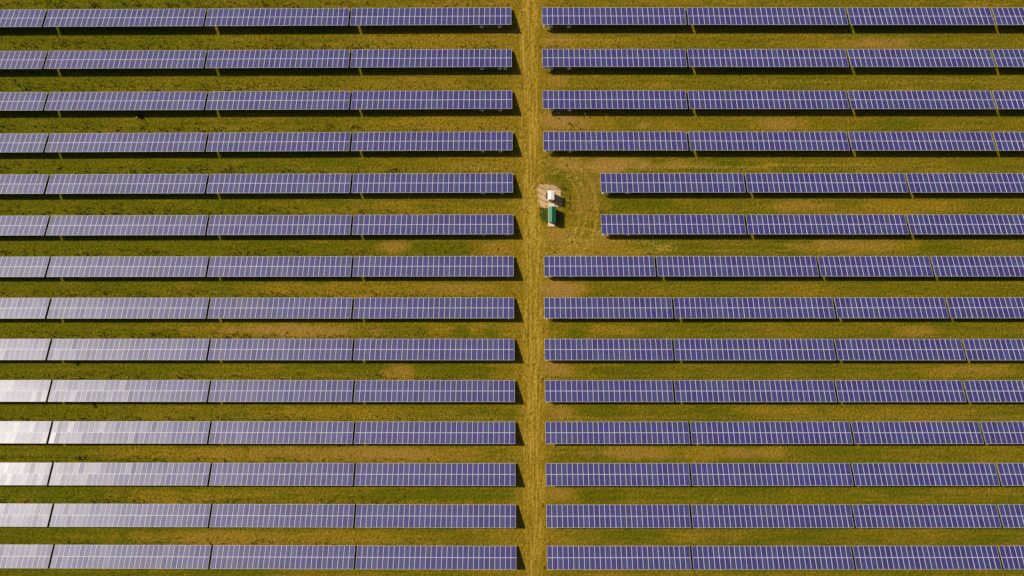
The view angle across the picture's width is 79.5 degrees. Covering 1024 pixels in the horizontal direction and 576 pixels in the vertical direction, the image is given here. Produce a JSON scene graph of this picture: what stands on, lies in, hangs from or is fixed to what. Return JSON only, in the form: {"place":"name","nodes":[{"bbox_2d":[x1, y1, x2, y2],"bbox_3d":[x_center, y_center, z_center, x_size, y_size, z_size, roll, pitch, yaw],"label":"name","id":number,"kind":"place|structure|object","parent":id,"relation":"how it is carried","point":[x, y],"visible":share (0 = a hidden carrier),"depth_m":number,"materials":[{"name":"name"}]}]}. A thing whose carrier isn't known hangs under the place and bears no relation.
{"place":"outdoors","nodes":[
{"label":"outdoors","id":0,"kind":"place"},
{"bbox_2d":[0,0,1023,575],"bbox_3d":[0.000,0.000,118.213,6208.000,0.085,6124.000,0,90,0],"label":"ground","id":1,"kind":"structure","parent":0,"point":[574,180],"depth_m":118.20,"materials":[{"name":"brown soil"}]},
{"bbox_2d":[0,51,46,68],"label":"solar table","id":2,"kind":"object","parent":1,"relation":"on","point":[22,59],"visible":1,"depth_m":117.00,"materials":[{"name":"glass"}]},
{"bbox_2d":[0,9,46,27],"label":"solar table","id":3,"kind":"object","parent":1,"relation":"on","point":[21,18],"visible":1,"depth_m":116.95,"materials":[{"name":"glass"}]},
{"bbox_2d":[0,174,47,193],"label":"solar table","id":4,"kind":"object","parent":1,"relation":"on","point":[23,184],"visible":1,"depth_m":116.95,"materials":[{"name":"glass"}]},
{"bbox_2d":[0,92,47,110],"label":"solar table","id":5,"kind":"object","parent":1,"relation":"on","point":[19,101],"visible":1,"depth_m":116.98,"materials":[{"name":"glass"}]},
{"bbox_2d":[0,133,47,151],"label":"solar table","id":6,"kind":"object","parent":1,"relation":"on","point":[31,142],"visible":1,"depth_m":117.01,"materials":[{"name":"glass"}]},
{"bbox_2d":[0,257,48,276],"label":"solar table","id":7,"kind":"object","parent":1,"relation":"on","point":[23,266],"visible":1,"depth_m":117.00,"materials":[{"name":"glass"}]},
{"bbox_2d":[0,216,48,234],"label":"solar table","id":8,"kind":"object","parent":1,"relation":"on","point":[22,225],"visible":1,"depth_m":117.02,"materials":[{"name":"glass"}]},
{"bbox_2d":[0,339,49,359],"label":"solar table","id":9,"kind":"object","parent":1,"relation":"on","point":[23,349],"visible":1,"depth_m":116.98,"materials":[{"name":"glass"}]},
{"bbox_2d":[0,298,49,318],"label":"solar table","id":10,"kind":"object","parent":1,"relation":"on","point":[19,308],"visible":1,"depth_m":116.98,"materials":[{"name":"glass"}]},
{"bbox_2d":[0,380,50,401],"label":"solar table","id":11,"kind":"object","parent":1,"relation":"on","point":[24,390],"visible":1,"depth_m":117.00,"materials":[{"name":"glass"}]},
{"bbox_2d":[0,504,51,526],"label":"solar table","id":12,"kind":"object","parent":1,"relation":"on","point":[24,515],"visible":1,"depth_m":116.97,"materials":[{"name":"glass"}]},
{"bbox_2d":[0,463,51,484],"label":"solar table","id":13,"kind":"object","parent":1,"relation":"on","point":[24,473],"visible":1,"depth_m":117.01,"materials":[{"name":"glass"}]},
{"bbox_2d":[0,421,51,442],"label":"solar table","id":14,"kind":"object","parent":1,"relation":"on","point":[24,431],"visible":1,"depth_m":117.02,"materials":[{"name":"glass"}]},
{"bbox_2d":[0,545,52,567],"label":"solar table","id":15,"kind":"object","parent":1,"relation":"on","point":[24,556],"visible":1,"depth_m":116.99,"materials":[{"name":"glass"}]},
{"bbox_2d":[43,9,205,27],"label":"solar table","id":16,"kind":"object","parent":1,"relation":"on","point":[58,18],"visible":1,"depth_m":116.98,"materials":[{"name":"glass"}]},
{"bbox_2d":[44,50,206,68],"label":"solar table","id":17,"kind":"object","parent":1,"relation":"on","point":[123,59],"visible":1,"depth_m":116.97,"materials":[{"name":"glass"}]},
{"bbox_2d":[45,133,206,151],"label":"solar table","id":18,"kind":"object","parent":1,"relation":"on","point":[126,142],"visible":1,"depth_m":116.97,"materials":[{"name":"glass"}]},
{"bbox_2d":[45,92,206,109],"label":"solar table","id":19,"kind":"object","parent":1,"relation":"on","point":[122,101],"visible":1,"depth_m":116.97,"materials":[{"name":"glass"}]},
{"bbox_2d":[45,174,207,193],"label":"solar table","id":20,"kind":"object","parent":1,"relation":"on","point":[115,183],"visible":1,"depth_m":116.99,"materials":[{"name":"glass"}]},
{"bbox_2d":[46,256,207,276],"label":"solar table","id":21,"kind":"object","parent":1,"relation":"on","point":[127,266],"visible":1,"depth_m":116.95,"materials":[{"name":"glass"}]},
{"bbox_2d":[46,215,207,234],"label":"solar table","id":22,"kind":"object","parent":1,"relation":"on","point":[138,225],"visible":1,"depth_m":116.97,"materials":[{"name":"glass"}]},
{"bbox_2d":[47,339,208,359],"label":"solar table","id":23,"kind":"object","parent":1,"relation":"on","point":[128,349],"visible":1,"depth_m":116.97,"materials":[{"name":"glass"}]},
{"bbox_2d":[47,298,208,317],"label":"solar table","id":24,"kind":"object","parent":1,"relation":"on","point":[128,308],"visible":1,"depth_m":116.98,"materials":[{"name":"glass"}]},
{"bbox_2d":[48,380,209,401],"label":"solar table","id":25,"kind":"object","parent":1,"relation":"on","point":[130,391],"visible":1,"depth_m":116.96,"materials":[{"name":"glass"}]},
{"bbox_2d":[49,421,209,443],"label":"solar table","id":26,"kind":"object","parent":1,"relation":"on","point":[168,432],"visible":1,"depth_m":116.99,"materials":[{"name":"glass"}]},
{"bbox_2d":[49,463,209,484],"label":"solar table","id":27,"kind":"object","parent":1,"relation":"on","point":[130,474],"visible":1,"depth_m":116.97,"materials":[{"name":"glass"}]},
{"bbox_2d":[49,504,210,526],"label":"solar table","id":28,"kind":"object","parent":1,"relation":"on","point":[116,515],"visible":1,"depth_m":116.97,"materials":[{"name":"glass"}]},
{"bbox_2d":[50,545,210,568],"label":"solar table","id":29,"kind":"object","parent":1,"relation":"on","point":[158,556],"visible":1,"depth_m":116.98,"materials":[{"name":"glass"}]},
{"bbox_2d":[205,8,348,26],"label":"solar table","id":30,"kind":"object","parent":1,"relation":"on","point":[284,17],"visible":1,"depth_m":116.96,"materials":[{"name":"glass"}]},
{"bbox_2d":[205,50,349,67],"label":"solar table","id":31,"kind":"object","parent":1,"relation":"on","point":[276,58],"visible":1,"depth_m":116.98,"materials":[{"name":"glass"}]},
{"bbox_2d":[206,91,349,109],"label":"solar table","id":32,"kind":"object","parent":1,"relation":"on","point":[264,100],"visible":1,"depth_m":116.98,"materials":[{"name":"glass"}]},
{"bbox_2d":[206,132,350,151],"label":"solar table","id":33,"kind":"object","parent":1,"relation":"on","point":[314,141],"visible":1,"depth_m":116.98,"materials":[{"name":"glass"}]},
{"bbox_2d":[207,174,350,192],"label":"solar table","id":34,"kind":"object","parent":1,"relation":"on","point":[278,183],"visible":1,"depth_m":116.97,"materials":[{"name":"glass"}]},
{"bbox_2d":[207,256,351,276],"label":"solar table","id":35,"kind":"object","parent":1,"relation":"on","point":[273,266],"visible":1,"depth_m":116.98,"materials":[{"name":"glass"}]},
{"bbox_2d":[207,215,351,234],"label":"solar table","id":36,"kind":"object","parent":1,"relation":"on","point":[269,224],"visible":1,"depth_m":116.96,"materials":[{"name":"glass"}]},
{"bbox_2d":[208,298,351,317],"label":"solar table","id":37,"kind":"object","parent":1,"relation":"on","point":[278,307],"visible":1,"depth_m":116.97,"materials":[{"name":"glass"}]},
{"bbox_2d":[208,380,352,401],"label":"solar table","id":38,"kind":"object","parent":1,"relation":"on","point":[262,390],"visible":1,"depth_m":116.97,"materials":[{"name":"glass"}]},
{"bbox_2d":[208,339,352,359],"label":"solar table","id":39,"kind":"object","parent":1,"relation":"on","point":[272,349],"visible":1,"depth_m":116.97,"materials":[{"name":"glass"}]},
{"bbox_2d":[209,463,353,485],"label":"solar table","id":40,"kind":"object","parent":1,"relation":"on","point":[291,474],"visible":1,"depth_m":116.97,"materials":[{"name":"glass"}]},
{"bbox_2d":[209,421,353,443],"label":"solar table","id":41,"kind":"object","parent":1,"relation":"on","point":[229,431],"visible":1,"depth_m":116.93,"materials":[{"name":"glass"}]},
{"bbox_2d":[210,545,354,568],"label":"solar table","id":42,"kind":"object","parent":1,"relation":"on","point":[273,557],"visible":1,"depth_m":116.97,"materials":[{"name":"glass"}]},
{"bbox_2d":[210,504,354,526],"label":"solar table","id":43,"kind":"object","parent":1,"relation":"on","point":[284,515],"visible":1,"depth_m":116.99,"materials":[{"name":"glass"}]},
{"bbox_2d":[350,7,510,27],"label":"solar table","id":44,"kind":"object","parent":1,"relation":"on","point":[410,16],"visible":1,"depth_m":116.97,"materials":[{"name":"glass"}]},
{"bbox_2d":[350,49,511,69],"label":"solar table","id":45,"kind":"object","parent":1,"relation":"on","point":[499,58],"visible":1,"depth_m":116.97,"materials":[{"name":"glass"}]},
{"bbox_2d":[351,132,511,151],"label":"solar table","id":46,"kind":"object","parent":1,"relation":"on","point":[419,141],"visible":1,"depth_m":116.97,"materials":[{"name":"glass"}]},
{"bbox_2d":[351,91,511,110],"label":"solar table","id":47,"kind":"object","parent":1,"relation":"on","point":[499,100],"visible":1,"depth_m":116.95,"materials":[{"name":"glass"}]},
{"bbox_2d":[352,173,512,193],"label":"solar table","id":48,"kind":"object","parent":1,"relation":"on","point":[483,183],"visible":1,"depth_m":116.96,"materials":[{"name":"glass"}]},
{"bbox_2d":[352,215,512,235],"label":"solar table","id":49,"kind":"object","parent":1,"relation":"on","point":[400,224],"visible":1,"depth_m":116.97,"materials":[{"name":"glass"}]},
{"bbox_2d":[353,339,513,360],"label":"solar table","id":50,"kind":"object","parent":1,"relation":"on","point":[381,349],"visible":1,"depth_m":116.98,"materials":[{"name":"glass"}]},
{"bbox_2d":[353,256,513,276],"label":"solar table","id":51,"kind":"object","parent":1,"relation":"on","point":[384,266],"visible":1,"depth_m":116.98,"materials":[{"name":"glass"}]},
{"bbox_2d":[353,298,513,318],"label":"solar table","id":52,"kind":"object","parent":1,"relation":"on","point":[503,307],"visible":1,"depth_m":117.00,"materials":[{"name":"glass"}]},
{"bbox_2d":[354,380,514,401],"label":"solar table","id":53,"kind":"object","parent":1,"relation":"on","point":[405,390],"visible":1,"depth_m":116.97,"materials":[{"name":"glass"}]},
{"bbox_2d":[354,422,514,443],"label":"solar table","id":54,"kind":"object","parent":1,"relation":"on","point":[464,432],"visible":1,"depth_m":116.95,"materials":[{"name":"glass"}]},
{"bbox_2d":[355,463,514,485],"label":"solar table","id":55,"kind":"object","parent":1,"relation":"on","point":[492,475],"visible":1,"depth_m":116.97,"materials":[{"name":"glass"}]},
{"bbox_2d":[355,504,515,527],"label":"solar table","id":56,"kind":"object","parent":1,"relation":"on","point":[430,516],"visible":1,"depth_m":116.97,"materials":[{"name":"glass"}]},
{"bbox_2d":[355,546,515,569],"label":"solar table","id":57,"kind":"object","parent":1,"relation":"on","point":[374,557],"visible":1,"depth_m":116.98,"materials":[{"name":"glass"}]},
{"bbox_2d":[544,256,655,276],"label":"solar table","id":58,"kind":"object","parent":1,"relation":"on","point":[616,266],"visible":1,"depth_m":116.97,"materials":[{"name":"glass"}]},
{"bbox_2d":[544,339,672,360],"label":"solar table","id":59,"kind":"object","parent":1,"relation":"on","point":[658,349],"visible":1,"depth_m":117.01,"materials":[{"name":"glass"}]},
{"bbox_2d":[544,298,672,318],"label":"solar table","id":60,"kind":"object","parent":1,"relation":"on","point":[636,307],"visible":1,"depth_m":116.96,"materials":[{"name":"glass"}]},
{"bbox_2d":[545,380,673,401],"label":"solar table","id":61,"kind":"object","parent":1,"relation":"on","point":[608,390],"visible":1,"depth_m":116.97,"materials":[{"name":"glass"}]},
{"bbox_2d":[542,7,685,27],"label":"solar table","id":62,"kind":"object","parent":1,"relation":"on","point":[568,16],"visible":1,"depth_m":116.97,"materials":[{"name":"glass"}]},
{"bbox_2d":[542,49,686,69],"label":"solar table","id":63,"kind":"object","parent":1,"relation":"on","point":[552,58],"visible":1,"depth_m":116.98,"materials":[{"name":"glass"}]},
{"bbox_2d":[543,91,686,110],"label":"solar table","id":64,"kind":"object","parent":1,"relation":"on","point":[636,99],"visible":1,"depth_m":116.94,"materials":[{"name":"glass"}]},
{"bbox_2d":[543,132,687,151],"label":"solar table","id":65,"kind":"object","parent":1,"relation":"on","point":[553,141],"visible":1,"depth_m":116.95,"materials":[{"name":"glass"}]},
{"bbox_2d":[545,422,689,443],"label":"solar table","id":66,"kind":"object","parent":1,"relation":"on","point":[627,433],"visible":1,"depth_m":116.95,"materials":[{"name":"glass"}]},
{"bbox_2d":[546,463,689,485],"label":"solar table","id":67,"kind":"object","parent":1,"relation":"on","point":[657,474],"visible":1,"depth_m":116.97,"materials":[{"name":"glass"}]},
{"bbox_2d":[546,505,690,527],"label":"solar table","id":68,"kind":"object","parent":1,"relation":"on","point":[660,516],"visible":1,"depth_m":116.97,"materials":[{"name":"glass"}]},
{"bbox_2d":[547,546,691,569],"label":"solar table","id":69,"kind":"object","parent":1,"relation":"on","point":[667,558],"visible":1,"depth_m":116.96,"materials":[{"name":"glass"}]},
{"bbox_2d":[600,173,744,193],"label":"solar table","id":70,"kind":"object","parent":1,"relation":"on","point":[627,183],"visible":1,"depth_m":117.00,"materials":[{"name":"glass"}]},
{"bbox_2d":[601,215,745,234],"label":"solar table","id":71,"kind":"object","parent":1,"relation":"on","point":[696,224],"visible":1,"depth_m":116.97,"materials":[{"name":"glass"}]},
{"bbox_2d":[656,256,818,275],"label":"solar table","id":72,"kind":"object","parent":1,"relation":"on","point":[733,265],"visible":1,"depth_m":116.98,"materials":[{"name":"glass"}]},
{"bbox_2d":[673,298,834,317],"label":"solar table","id":73,"kind":"object","parent":1,"relation":"on","point":[759,308],"visible":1,"depth_m":116.95,"materials":[{"name":"glass"}]},
{"bbox_2d":[674,339,835,359],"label":"solar table","id":74,"kind":"object","parent":1,"relation":"on","point":[765,349],"visible":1,"depth_m":117.00,"materials":[{"name":"glass"}]},
{"bbox_2d":[674,380,836,401],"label":"solar table","id":75,"kind":"object","parent":1,"relation":"on","point":[759,391],"visible":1,"depth_m":116.98,"materials":[{"name":"glass"}]},
{"bbox_2d":[687,7,847,25],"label":"solar table","id":76,"kind":"object","parent":1,"relation":"on","point":[803,16],"visible":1,"depth_m":116.95,"materials":[{"name":"glass"}]},
{"bbox_2d":[687,49,848,66],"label":"solar table","id":77,"kind":"object","parent":1,"relation":"on","point":[772,58],"visible":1,"depth_m":116.96,"materials":[{"name":"glass"}]},
{"bbox_2d":[688,91,848,108],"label":"solar table","id":78,"kind":"object","parent":1,"relation":"on","point":[776,99],"visible":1,"depth_m":116.95,"materials":[{"name":"glass"}]},
{"bbox_2d":[688,132,849,149],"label":"solar table","id":79,"kind":"object","parent":1,"relation":"on","point":[769,141],"visible":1,"depth_m":116.97,"materials":[{"name":"glass"}]},
{"bbox_2d":[690,422,852,443],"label":"solar table","id":80,"kind":"object","parent":1,"relation":"on","point":[773,433],"visible":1,"depth_m":116.95,"materials":[{"name":"glass"}]},
{"bbox_2d":[691,463,852,485],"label":"solar table","id":81,"kind":"object","parent":1,"relation":"on","point":[777,474],"visible":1,"depth_m":116.97,"materials":[{"name":"glass"}]},
{"bbox_2d":[691,505,853,527],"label":"solar table","id":82,"kind":"object","parent":1,"relation":"on","point":[783,516],"visible":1,"depth_m":116.96,"materials":[{"name":"glass"}]},
{"bbox_2d":[692,546,853,569],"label":"solar table","id":83,"kind":"object","parent":1,"relation":"on","point":[778,557],"visible":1,"depth_m":116.99,"materials":[{"name":"glass"}]},
{"bbox_2d":[745,173,907,191],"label":"solar table","id":84,"kind":"object","parent":1,"relation":"on","point":[825,182],"visible":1,"depth_m":117.00,"materials":[{"name":"glass"}]},
{"bbox_2d":[746,215,908,233],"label":"solar table","id":85,"kind":"object","parent":1,"relation":"on","point":[826,224],"visible":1,"depth_m":116.97,"materials":[{"name":"glass"}]},
{"bbox_2d":[818,256,932,275],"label":"solar table","id":86,"kind":"object","parent":1,"relation":"on","point":[881,265],"visible":1,"depth_m":116.98,"materials":[{"name":"glass"}]},
{"bbox_2d":[834,297,948,317],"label":"solar table","id":87,"kind":"object","parent":1,"relation":"on","point":[891,308],"visible":1,"depth_m":116.95,"materials":[{"name":"glass"}]},
{"bbox_2d":[835,380,965,401],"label":"solar table","id":88,"kind":"object","parent":1,"relation":"on","point":[904,391],"visible":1,"depth_m":116.98,"materials":[{"name":"glass"}]},
{"bbox_2d":[835,339,965,359],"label":"solar table","id":89,"kind":"object","parent":1,"relation":"on","point":[900,349],"visible":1,"depth_m":116.99,"materials":[{"name":"glass"}]},
{"bbox_2d":[851,422,983,443],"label":"solar table","id":90,"kind":"object","parent":1,"relation":"on","point":[916,432],"visible":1,"depth_m":116.95,"materials":[{"name":"glass"}]},
{"bbox_2d":[847,49,994,66],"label":"solar table","id":91,"kind":"object","parent":1,"relation":"on","point":[920,58],"visible":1,"depth_m":116.96,"materials":[{"name":"glass"}]},
{"bbox_2d":[847,8,994,25],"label":"solar table","id":92,"kind":"object","parent":1,"relation":"on","point":[921,16],"visible":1,"depth_m":116.96,"materials":[{"name":"glass"}]},
{"bbox_2d":[848,132,995,150],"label":"solar table","id":93,"kind":"object","parent":1,"relation":"on","point":[931,141],"visible":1,"depth_m":116.96,"materials":[{"name":"glass"}]},
{"bbox_2d":[848,91,995,108],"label":"solar table","id":94,"kind":"object","parent":1,"relation":"on","point":[921,99],"visible":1,"depth_m":116.95,"materials":[{"name":"glass"}]},
{"bbox_2d":[852,463,999,485],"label":"solar table","id":95,"kind":"object","parent":1,"relation":"on","point":[925,474],"visible":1,"depth_m":116.97,"materials":[{"name":"glass"}]},
{"bbox_2d":[852,505,1000,527],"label":"solar table","id":96,"kind":"object","parent":1,"relation":"on","point":[926,516],"visible":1,"depth_m":116.96,"materials":[{"name":"glass"}]},
{"bbox_2d":[853,546,1001,568],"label":"solar table","id":97,"kind":"object","parent":1,"relation":"on","point":[921,557],"visible":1,"depth_m":116.98,"materials":[{"name":"glass"}]},
{"bbox_2d":[906,173,1023,191],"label":"solar table","id":98,"kind":"object","parent":1,"relation":"on","point":[965,182],"visible":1,"depth_m":117.01,"materials":[{"name":"glass"}]},
{"bbox_2d":[907,215,1023,233],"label":"solar table","id":99,"kind":"object","parent":1,"relation":"on","point":[966,224],"visible":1,"depth_m":116.97,"materials":[{"name":"glass"}]},
{"bbox_2d":[931,256,1023,275],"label":"solar table","id":100,"kind":"object","parent":1,"relation":"on","point":[978,265],"visible":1,"depth_m":117.02,"materials":[{"name":"glass"}]},
{"bbox_2d":[946,297,1023,317],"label":"solar table","id":101,"kind":"object","parent":1,"relation":"on","point":[987,307],"visible":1,"depth_m":117.00,"materials":[{"name":"glass"}]},
{"bbox_2d":[963,380,1023,401],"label":"solar table","id":102,"kind":"object","parent":1,"relation":"on","point":[994,390],"visible":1,"depth_m":117.02,"materials":[{"name":"glass"}]},
{"bbox_2d":[963,339,1023,359],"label":"solar table","id":103,"kind":"object","parent":1,"relation":"on","point":[994,349],"visible":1,"depth_m":117.00,"materials":[{"name":"glass"}]},
{"bbox_2d":[981,422,1023,443],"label":"solar table","id":104,"kind":"object","parent":1,"relation":"on","point":[1003,432],"visible":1,"depth_m":116.99,"materials":[{"name":"glass"}]},
{"bbox_2d":[992,49,1023,66],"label":"solar table","id":105,"kind":"object","parent":1,"relation":"on","point":[1009,57],"visible":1,"depth_m":117.03,"materials":[{"name":"glass"}]},
{"bbox_2d":[992,91,1023,108],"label":"solar table","id":106,"kind":"object","parent":1,"relation":"on","point":[1009,99],"visible":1,"depth_m":117.01,"materials":[{"name":"glass"}]},
{"bbox_2d":[993,132,1023,150],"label":"solar table","id":107,"kind":"object","parent":1,"relation":"on","point":[1009,141],"visible":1,"depth_m":116.99,"materials":[{"name":"glass"}]},
{"bbox_2d":[997,463,1023,485],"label":"solar table","id":108,"kind":"object","parent":1,"relation":"on","point":[1011,474],"visible":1,"depth_m":117.02,"materials":[{"name":"glass"}]},
{"bbox_2d":[998,505,1023,527],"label":"solar table","id":109,"kind":"object","parent":1,"relation":"on","point":[1012,516],"visible":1,"depth_m":117.02,"materials":[{"name":"glass"}]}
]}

